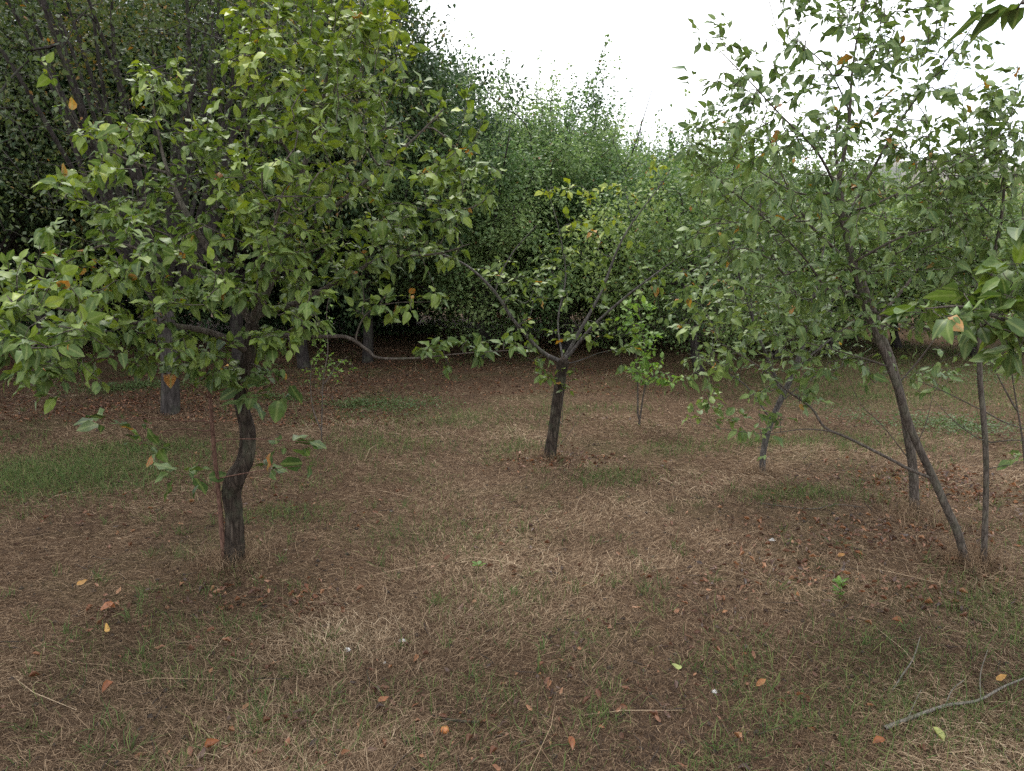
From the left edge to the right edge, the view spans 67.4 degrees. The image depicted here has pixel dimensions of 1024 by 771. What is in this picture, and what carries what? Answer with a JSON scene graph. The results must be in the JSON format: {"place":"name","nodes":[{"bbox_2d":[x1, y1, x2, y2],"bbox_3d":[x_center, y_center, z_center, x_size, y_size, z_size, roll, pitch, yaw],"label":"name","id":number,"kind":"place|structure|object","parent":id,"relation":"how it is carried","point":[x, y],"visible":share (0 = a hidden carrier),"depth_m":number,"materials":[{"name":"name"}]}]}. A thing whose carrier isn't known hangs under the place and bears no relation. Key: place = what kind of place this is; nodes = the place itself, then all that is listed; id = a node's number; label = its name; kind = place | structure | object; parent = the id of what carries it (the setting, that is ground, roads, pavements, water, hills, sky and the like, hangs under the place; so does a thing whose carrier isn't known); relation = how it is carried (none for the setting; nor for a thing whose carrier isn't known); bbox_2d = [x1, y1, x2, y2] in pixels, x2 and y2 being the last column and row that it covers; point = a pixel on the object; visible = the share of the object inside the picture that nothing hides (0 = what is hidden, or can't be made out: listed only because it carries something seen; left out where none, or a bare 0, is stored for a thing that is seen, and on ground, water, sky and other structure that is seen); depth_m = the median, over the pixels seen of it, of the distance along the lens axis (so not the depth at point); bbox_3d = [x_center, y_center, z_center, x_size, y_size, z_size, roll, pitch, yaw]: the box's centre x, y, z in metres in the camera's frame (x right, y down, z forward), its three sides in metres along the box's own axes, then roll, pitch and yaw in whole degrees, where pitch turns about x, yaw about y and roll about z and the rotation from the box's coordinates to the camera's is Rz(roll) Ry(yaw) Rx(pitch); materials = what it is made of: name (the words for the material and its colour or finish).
{"place":"outdoors","nodes":[
{"label":"outdoors","id":0,"kind":"place"},
{"bbox_2d":[0,258,1023,770],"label":"ground","id":1,"kind":"structure","parent":0,"point":[538,400],"depth_m":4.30,"materials":[{"name":"plant"}]},
{"bbox_2d":[0,88,111,343],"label":"orchard tree","id":2,"kind":"object","parent":1,"relation":"on","point":[30,281],"visible":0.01,"depth_m":13.67,"materials":[{"name":"green plant"}]},
{"bbox_2d":[0,0,140,273],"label":"plum tree","id":3,"kind":"object","parent":1,"relation":"on","point":[3,250],"visible":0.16,"depth_m":9.12,"materials":[{"name":"green plant"}]},
{"bbox_2d":[74,579,86,585],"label":"fallen leaf","id":4,"kind":"object","parent":1,"relation":"on","point":[82,581],"visible":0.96,"depth_m":3.81,"materials":[{"name":"yellow plant"}]},
{"bbox_2d":[100,602,113,609],"bbox_3d":[-1.869,1.013,3.527,0.087,0.038,0.035,0,10,0],"label":"fallen leaf","id":5,"kind":"object","parent":1,"relation":"on","point":[105,606],"visible":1,"depth_m":3.53,"materials":[{"name":"brown plant"}]},
{"bbox_2d":[104,623,109,632],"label":"fallen leaf","id":6,"kind":"object","parent":1,"relation":"on","point":[106,627],"visible":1,"depth_m":3.33,"materials":[{"name":"plant"}]},
{"bbox_2d":[102,680,112,691],"bbox_3d":[-1.487,1.106,2.823,0.024,0.043,0.056,7,12,35],"label":"fallen leaf","id":7,"kind":"object","parent":1,"relation":"on","point":[106,683],"visible":1,"depth_m":2.83,"materials":[{"name":"orange plant"}]},
{"bbox_2d":[16,377,204,396],"bbox_3d":[-4.622,-0.001,9.395,2.999,0.200,1.203,0,10,0],"label":"weed patch","id":8,"kind":"object","parent":1,"relation":"on","point":[131,384],"visible":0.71,"depth_m":9.30,"materials":[{"name":"green plant"}]},
{"bbox_2d":[0,154,226,337],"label":"orchard tree","id":9,"kind":"object","parent":1,"relation":"on","point":[112,306],"visible":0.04,"depth_m":14.25,"materials":[{"name":"green plant"}]},
{"bbox_2d":[0,0,258,376],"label":"orchard tree","id":10,"kind":"object","parent":1,"relation":"on","point":[6,207],"visible":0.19,"depth_m":9.25,"materials":[{"name":"green plant"}]},
{"bbox_2d":[74,339,326,557],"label":"young tree","id":11,"kind":"object","parent":1,"relation":"on","point":[277,409],"visible":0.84,"depth_m":3.76,"materials":[{"name":"green plant"}]},
{"bbox_2d":[205,738,218,747],"bbox_3d":[-0.978,1.164,2.485,0.061,0.042,0.028,-3,10,-18],"label":"fallen leaf","id":12,"kind":"object","parent":1,"relation":"on","point":[211,740],"visible":0.93,"depth_m":2.50,"materials":[{"name":"orange plant"}]},
{"bbox_2d":[0,0,427,414],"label":"plum tree","id":13,"kind":"object","parent":1,"relation":"on","point":[169,401],"visible":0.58,"depth_m":6.87,"materials":[{"name":"green plant"}]},
{"bbox_2d":[97,188,347,342],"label":"orchard tree","id":14,"kind":"object","parent":1,"relation":"on","point":[262,320],"depth_m":14.55,"materials":[{"name":"green plant"}]},
{"bbox_2d":[1,0,454,366],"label":"orchard tree","id":15,"kind":"object","parent":1,"relation":"on","point":[236,323],"visible":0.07,"depth_m":9.47,"materials":[{"name":"green plant"}]},
{"bbox_2d":[0,0,526,564],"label":"pear tree","id":16,"kind":"object","parent":1,"relation":"on","point":[72,332],"visible":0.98,"depth_m":3.50,"materials":[{"name":"green plant"}]},
{"bbox_2d":[81,0,490,368],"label":"plum tree","id":17,"kind":"object","parent":1,"relation":"on","point":[303,359],"visible":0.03,"depth_m":10.05,"materials":[{"name":"green plant"}]},
{"bbox_2d":[253,390,323,401],"bbox_3d":[-2.759,0.115,8.757,1.306,0.135,0.634,0,10,0],"label":"weed patch","id":18,"kind":"object","parent":1,"relation":"on","point":[275,395],"visible":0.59,"depth_m":8.74,"materials":[{"name":"green plant"}]},
{"bbox_2d":[209,287,379,322],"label":"orchard tree","id":19,"kind":"object","parent":1,"relation":"on","point":[276,316],"depth_m":17.44,"materials":[{"name":"green plant"}]},
{"bbox_2d":[302,295,356,440],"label":"sapling","id":20,"kind":"object","parent":1,"relation":"on","point":[324,369],"visible":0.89,"depth_m":6.74,"materials":[{"name":"green plant"}]},
{"bbox_2d":[230,94,466,336],"bbox_3d":[-3.321,-3.522,15.121,5.891,6.314,5.527,1,10,4],"label":"orchard tree","id":21,"kind":"object","parent":1,"relation":"on","point":[379,328],"visible":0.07,"depth_m":15.03,"materials":[{"name":"green plant"}]},
{"bbox_2d":[320,396,397,409],"bbox_3d":[-1.664,0.175,8.486,1.243,0.140,0.628,-2,10,-10],"label":"weed patch","id":22,"kind":"object","parent":1,"relation":"on","point":[355,403],"visible":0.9,"depth_m":8.47,"materials":[{"name":"green plant"}]},
{"bbox_2d":[191,0,536,362],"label":"orchard tree","id":23,"kind":"object","parent":1,"relation":"on","point":[368,335],"visible":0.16,"depth_m":10.78,"materials":[{"name":"green plant"}]},
{"bbox_2d":[378,696,388,701],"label":"fallen leaf","id":24,"kind":"object","parent":1,"relation":"on","point":[382,699],"visible":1,"depth_m":2.78,"materials":[{"name":"orange plant"}]},
{"bbox_2d":[317,392,490,418],"bbox_3d":[-1.342,0.216,8.223,2.614,0.153,1.292,0,10,0],"label":"weed patch","id":25,"kind":"object","parent":1,"relation":"on","point":[388,405],"visible":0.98,"depth_m":8.25,"materials":[{"name":"green plant"}]},
{"bbox_2d":[337,73,479,324],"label":"orchard tree","id":26,"kind":"object","parent":1,"relation":"on","point":[421,317],"visible":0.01,"depth_m":17.90,"materials":[{"name":"green plant"}]},
{"bbox_2d":[409,56,477,117],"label":"orchard tree","id":27,"kind":"object","parent":1,"relation":"on","point":[458,82],"depth_m":18.75,"materials":[{"name":"green plant"}]},
{"bbox_2d":[440,723,448,734],"bbox_3d":[-0.229,1.171,2.621,0.029,0.039,0.030,0,10,0],"label":"fallen fruit","id":28,"kind":"object","parent":1,"relation":"on","point":[445,729],"visible":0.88,"depth_m":2.61,"materials":[{"name":"orange plant"}]},
{"bbox_2d":[432,714,485,722],"bbox_3d":[-0.188,1.168,2.680,0.194,0.015,0.027,1,10,8],"label":"fallen branch","id":29,"kind":"object","parent":1,"relation":"on","point":[456,720],"visible":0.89,"depth_m":2.67,"materials":[{"name":"grey wood"}]},
{"bbox_2d":[472,561,485,571],"bbox_3d":[-0.172,0.945,3.999,0.077,0.052,0.078,0,10,0],"label":"weed seedling","id":30,"kind":"object","parent":1,"relation":"on","point":[478,562],"visible":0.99,"depth_m":4.00,"materials":[{"name":"green plant"}]},
{"bbox_2d":[333,26,630,359],"bbox_3d":[-0.646,-2.746,11.876,4.928,5.152,4.718,-8,12,-39],"label":"orchard tree","id":31,"kind":"object","parent":1,"relation":"on","point":[475,311],"visible":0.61,"depth_m":11.28,"materials":[{"name":"green plant"}]},
{"bbox_2d":[393,115,592,342],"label":"orchard tree","id":32,"kind":"object","parent":1,"relation":"on","point":[488,337],"visible":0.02,"depth_m":13.68,"materials":[{"name":"green plant"}]},
{"bbox_2d":[436,42,552,317],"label":"orchard tree","id":33,"kind":"object","parent":1,"relation":"on","point":[453,52],"depth_m":18.43,"materials":[{"name":"green plant"}]},
{"bbox_2d":[0,389,1023,770],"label":"debris","id":34,"kind":"object","parent":1,"relation":"on","point":[496,627],"visible":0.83,"depth_m":3.39,"materials":[{"name":"brown plant"}]},
{"bbox_2d":[0,329,1023,770],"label":"leaf litter","id":35,"kind":"object","parent":1,"relation":"on","point":[548,681],"visible":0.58,"depth_m":4.67,"materials":[{"name":"brown plant"}]},
{"bbox_2d":[441,76,614,318],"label":"orchard tree","id":36,"kind":"object","parent":1,"relation":"on","point":[514,119],"visible":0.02,"depth_m":17.08,"materials":[{"name":"green plant"}]},
{"bbox_2d":[441,153,674,459],"bbox_3d":[0.350,-0.568,6.051,1.750,2.454,1.018,0,10,0],"label":"pollarded fruit tree","id":37,"kind":"object","parent":1,"relation":"on","point":[561,372],"visible":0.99,"depth_m":5.96,"materials":[{"name":"green plant"}]},
{"bbox_2d":[568,736,574,750],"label":"fallen leaf","id":38,"kind":"object","parent":1,"relation":"on","point":[571,743],"visible":0.96,"depth_m":2.51,"materials":[{"name":"orange plant"}]},
{"bbox_2d":[500,115,652,337],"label":"orchard tree","id":39,"kind":"object","parent":1,"relation":"on","point":[561,329],"visible":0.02,"depth_m":15.17,"materials":[{"name":"green plant"}]},
{"bbox_2d":[475,34,687,350],"bbox_3d":[1.107,-2.981,13.084,3.993,5.204,3.923,-3,10,-19],"label":"orchard tree","id":40,"kind":"object","parent":1,"relation":"on","point":[592,130],"visible":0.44,"depth_m":12.31,"materials":[{"name":"green plant"}]},
{"bbox_2d":[553,121,660,328],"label":"orchard tree","id":41,"kind":"object","parent":1,"relation":"on","point":[655,140],"depth_m":16.51,"materials":[{"name":"green plant"}]},
{"bbox_2d":[551,102,675,318],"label":"orchard tree","id":42,"kind":"object","parent":1,"relation":"on","point":[624,137],"visible":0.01,"depth_m":17.75,"materials":[{"name":"green plant"}]},
{"bbox_2d":[531,133,709,345],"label":"apple tree","id":43,"kind":"object","parent":1,"relation":"on","point":[596,308],"visible":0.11,"depth_m":13.13,"materials":[{"name":"green plant"}]},
{"bbox_2d":[543,148,728,349],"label":"orchard tree","id":44,"kind":"object","parent":1,"relation":"on","point":[634,312],"visible":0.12,"depth_m":12.57,"materials":[{"name":"green plant"}]},
{"bbox_2d":[577,128,712,334],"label":"orchard tree","id":45,"kind":"object","parent":1,"relation":"on","point":[653,172],"depth_m":15.36,"materials":[{"name":"green plant"}]},
{"bbox_2d":[615,295,683,424],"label":"sapling","id":46,"kind":"object","parent":1,"relation":"on","point":[644,363],"visible":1,"depth_m":7.04,"materials":[{"name":"green plant"}]},
{"bbox_2d":[640,136,690,161],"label":"orchard tree","id":47,"kind":"object","parent":1,"relation":"on","point":[656,150],"visible":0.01,"depth_m":23.72,"materials":[{"name":"green plant"}]},
{"bbox_2d":[631,130,719,194],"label":"orchard tree","id":48,"kind":"object","parent":1,"relation":"on","point":[678,145],"depth_m":20.04,"materials":[{"name":"green plant"}]},
{"bbox_2d":[672,663,681,669],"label":"fallen leaf","id":49,"kind":"object","parent":1,"relation":"on","point":[677,666],"visible":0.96,"depth_m":3.02,"materials":[{"name":"plant"}]},
{"bbox_2d":[598,110,809,340],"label":"orchard tree","id":50,"kind":"object","parent":1,"relation":"on","point":[685,120],"visible":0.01,"depth_m":13.65,"materials":[{"name":"green plant"}]},
{"bbox_2d":[556,88,864,375],"bbox_3d":[2.493,-1.833,9.985,3.761,3.944,4.152,-2,10,-11],"label":"apple tree","id":51,"kind":"object","parent":1,"relation":"on","point":[643,228],"visible":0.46,"depth_m":9.66,"materials":[{"name":"green plant"}]},
{"bbox_2d":[756,678,765,685],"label":"fallen leaf","id":52,"kind":"object","parent":1,"relation":"on","point":[760,681],"visible":0.93,"depth_m":2.90,"materials":[{"name":"orange plant"}]},
{"bbox_2d":[656,131,879,472],"bbox_3d":[1.845,-0.531,5.657,1.598,2.502,1.696,0,10,0],"label":"fruit tree","id":53,"kind":"object","parent":1,"relation":"on","point":[781,398],"visible":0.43,"depth_m":5.51,"materials":[{"name":"green plant"}]},
{"bbox_2d":[655,98,927,358],"bbox_3d":[4.210,-2.203,11.750,4.360,4.142,3.950,2,10,10],"label":"apple tree","id":54,"kind":"object","parent":1,"relation":"on","point":[860,228],"visible":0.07,"depth_m":11.17,"materials":[{"name":"green plant"}]},
{"bbox_2d":[832,575,848,597],"bbox_3d":[1.542,0.951,3.612,0.080,0.115,0.081,-6,11,-30],"label":"weed seedling","id":55,"kind":"object","parent":1,"relation":"on","point":[838,581],"visible":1,"depth_m":3.62,"materials":[{"name":"green plant"}]},
{"bbox_2d":[667,0,1023,562],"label":"leaning fruit tree","id":56,"kind":"object","parent":1,"relation":"on","point":[755,217],"visible":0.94,"depth_m":3.53,"materials":[{"name":"green plant"}]},
{"bbox_2d":[726,162,975,356],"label":"apple tree","id":57,"kind":"object","parent":1,"relation":"on","point":[887,289],"visible":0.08,"depth_m":11.72,"materials":[{"name":"green plant"}]},
{"bbox_2d":[760,398,956,434],"bbox_3d":[3.380,0.304,7.605,1.818,0.144,1.534,4,10,25],"label":"weed patch","id":58,"kind":"object","parent":1,"relation":"on","point":[863,414],"visible":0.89,"depth_m":7.63,"materials":[{"name":"green plant"}]},
{"bbox_2d":[721,44,1009,512],"bbox_3d":[2.126,-0.548,4.654,1.823,2.848,1.160,0,10,0],"label":"fruit tree","id":59,"kind":"object","parent":1,"relation":"on","point":[910,454],"visible":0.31,"depth_m":4.62,"materials":[{"name":"green plant"}]},
{"bbox_2d":[873,735,884,742],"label":"fallen leaf","id":60,"kind":"object","parent":1,"relation":"on","point":[878,739],"visible":0.96,"depth_m":2.55,"materials":[{"name":"orange plant"}]},
{"bbox_2d":[798,138,965,339],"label":"apple tree","id":61,"kind":"object","parent":1,"relation":"on","point":[886,174],"depth_m":14.21,"materials":[{"name":"green plant"}]},
{"bbox_2d":[892,616,902,622],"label":"fallen leaf","id":62,"kind":"object","parent":1,"relation":"on","point":[896,617],"visible":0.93,"depth_m":3.36,"materials":[{"name":"brown plant"}]},
{"bbox_2d":[892,636,920,690],"bbox_3d":[1.563,1.093,3.027,0.018,0.065,0.400,8,12,40],"label":"fallen branch","id":63,"kind":"object","parent":1,"relation":"on","point":[907,667],"visible":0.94,"depth_m":2.99,"materials":[{"name":"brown wood"}]},
{"bbox_2d":[803,158,1023,347],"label":"apple tree","id":64,"kind":"object","parent":1,"relation":"on","point":[896,342],"visible":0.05,"depth_m":12.53,"materials":[{"name":"green plant"}]},
{"bbox_2d":[847,367,1023,389],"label":"weed patch","id":65,"kind":"object","parent":1,"relation":"on","point":[963,374],"visible":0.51,"depth_m":10.01,"materials":[{"name":"green plant"}]},
{"bbox_2d":[933,727,944,741],"bbox_3d":[1.438,1.175,2.583,0.030,0.032,0.058,0,10,0],"label":"fallen leaf","id":66,"kind":"object","parent":1,"relation":"on","point":[937,730],"visible":0.93,"depth_m":2.59,"materials":[{"name":"yellow plant"}]},
{"bbox_2d":[857,406,1023,443],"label":"weed patch","id":67,"kind":"object","parent":1,"relation":"on","point":[945,418],"visible":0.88,"depth_m":7.34,"materials":[{"name":"green plant"}]},
{"bbox_2d":[870,151,1023,356],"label":"apple tree","id":68,"kind":"object","parent":1,"relation":"on","point":[973,352],"visible":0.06,"depth_m":11.71,"materials":[{"name":"green plant"}]},
{"bbox_2d":[880,0,1023,384],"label":"pear tree","id":69,"kind":"object","parent":1,"relation":"on","point":[976,309],"visible":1,"depth_m":2.27,"materials":[{"name":"green plant"}]},
{"bbox_2d":[881,62,1023,564],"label":"fruit tree","id":70,"kind":"object","parent":1,"relation":"on","point":[1001,163],"visible":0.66,"depth_m":3.60,"materials":[{"name":"green plant"}]},
{"bbox_2d":[882,649,1023,729],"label":"fallen branch","id":71,"kind":"object","parent":1,"relation":"on","point":[903,720],"visible":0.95,"depth_m":2.78,"materials":[{"name":"grey wood"}]},
{"bbox_2d":[900,158,1020,291],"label":"apple tree","id":72,"kind":"object","parent":1,"relation":"on","point":[978,185],"visible":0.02,"depth_m":16.50,"materials":[{"name":"green plant"}]},
{"bbox_2d":[962,168,1023,319],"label":"apple tree","id":73,"kind":"object","parent":1,"relation":"on","point":[1014,224],"visible":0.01,"depth_m":14.07,"materials":[{"name":"green plant"}]},
{"bbox_2d":[996,674,1006,680],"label":"fallen leaf","id":74,"kind":"object","parent":1,"relation":"on","point":[1001,677],"visible":1,"depth_m":2.93,"materials":[{"name":"plant"}]},
{"bbox_2d":[982,313,1023,460],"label":"sapling","id":75,"kind":"object","parent":1,"relation":"on","point":[1006,392],"visible":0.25,"depth_m":5.80,"materials":[{"name":"brown plant"}]},
{"bbox_2d":[0,332,1023,770],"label":"green grass","id":76,"kind":"structure","parent":0,"point":[94,462],"depth_m":3.88,"materials":[{"name":"green plant"}]},
{"bbox_2d":[76,0,1023,176],"label":"sky","id":77,"kind":"structure","parent":0,"point":[652,37],"materials":[{"name":"white"}]},
{"bbox_2d":[789,160,1022,190],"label":"hills","id":78,"kind":"structure","parent":0,"point":[899,170],"depth_m":235.44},
{"bbox_2d":[878,177,1023,216],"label":"dry hillside","id":79,"kind":"structure","parent":0,"point":[977,185],"depth_m":143.62,"materials":[{"name":"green plant"}]}
]}

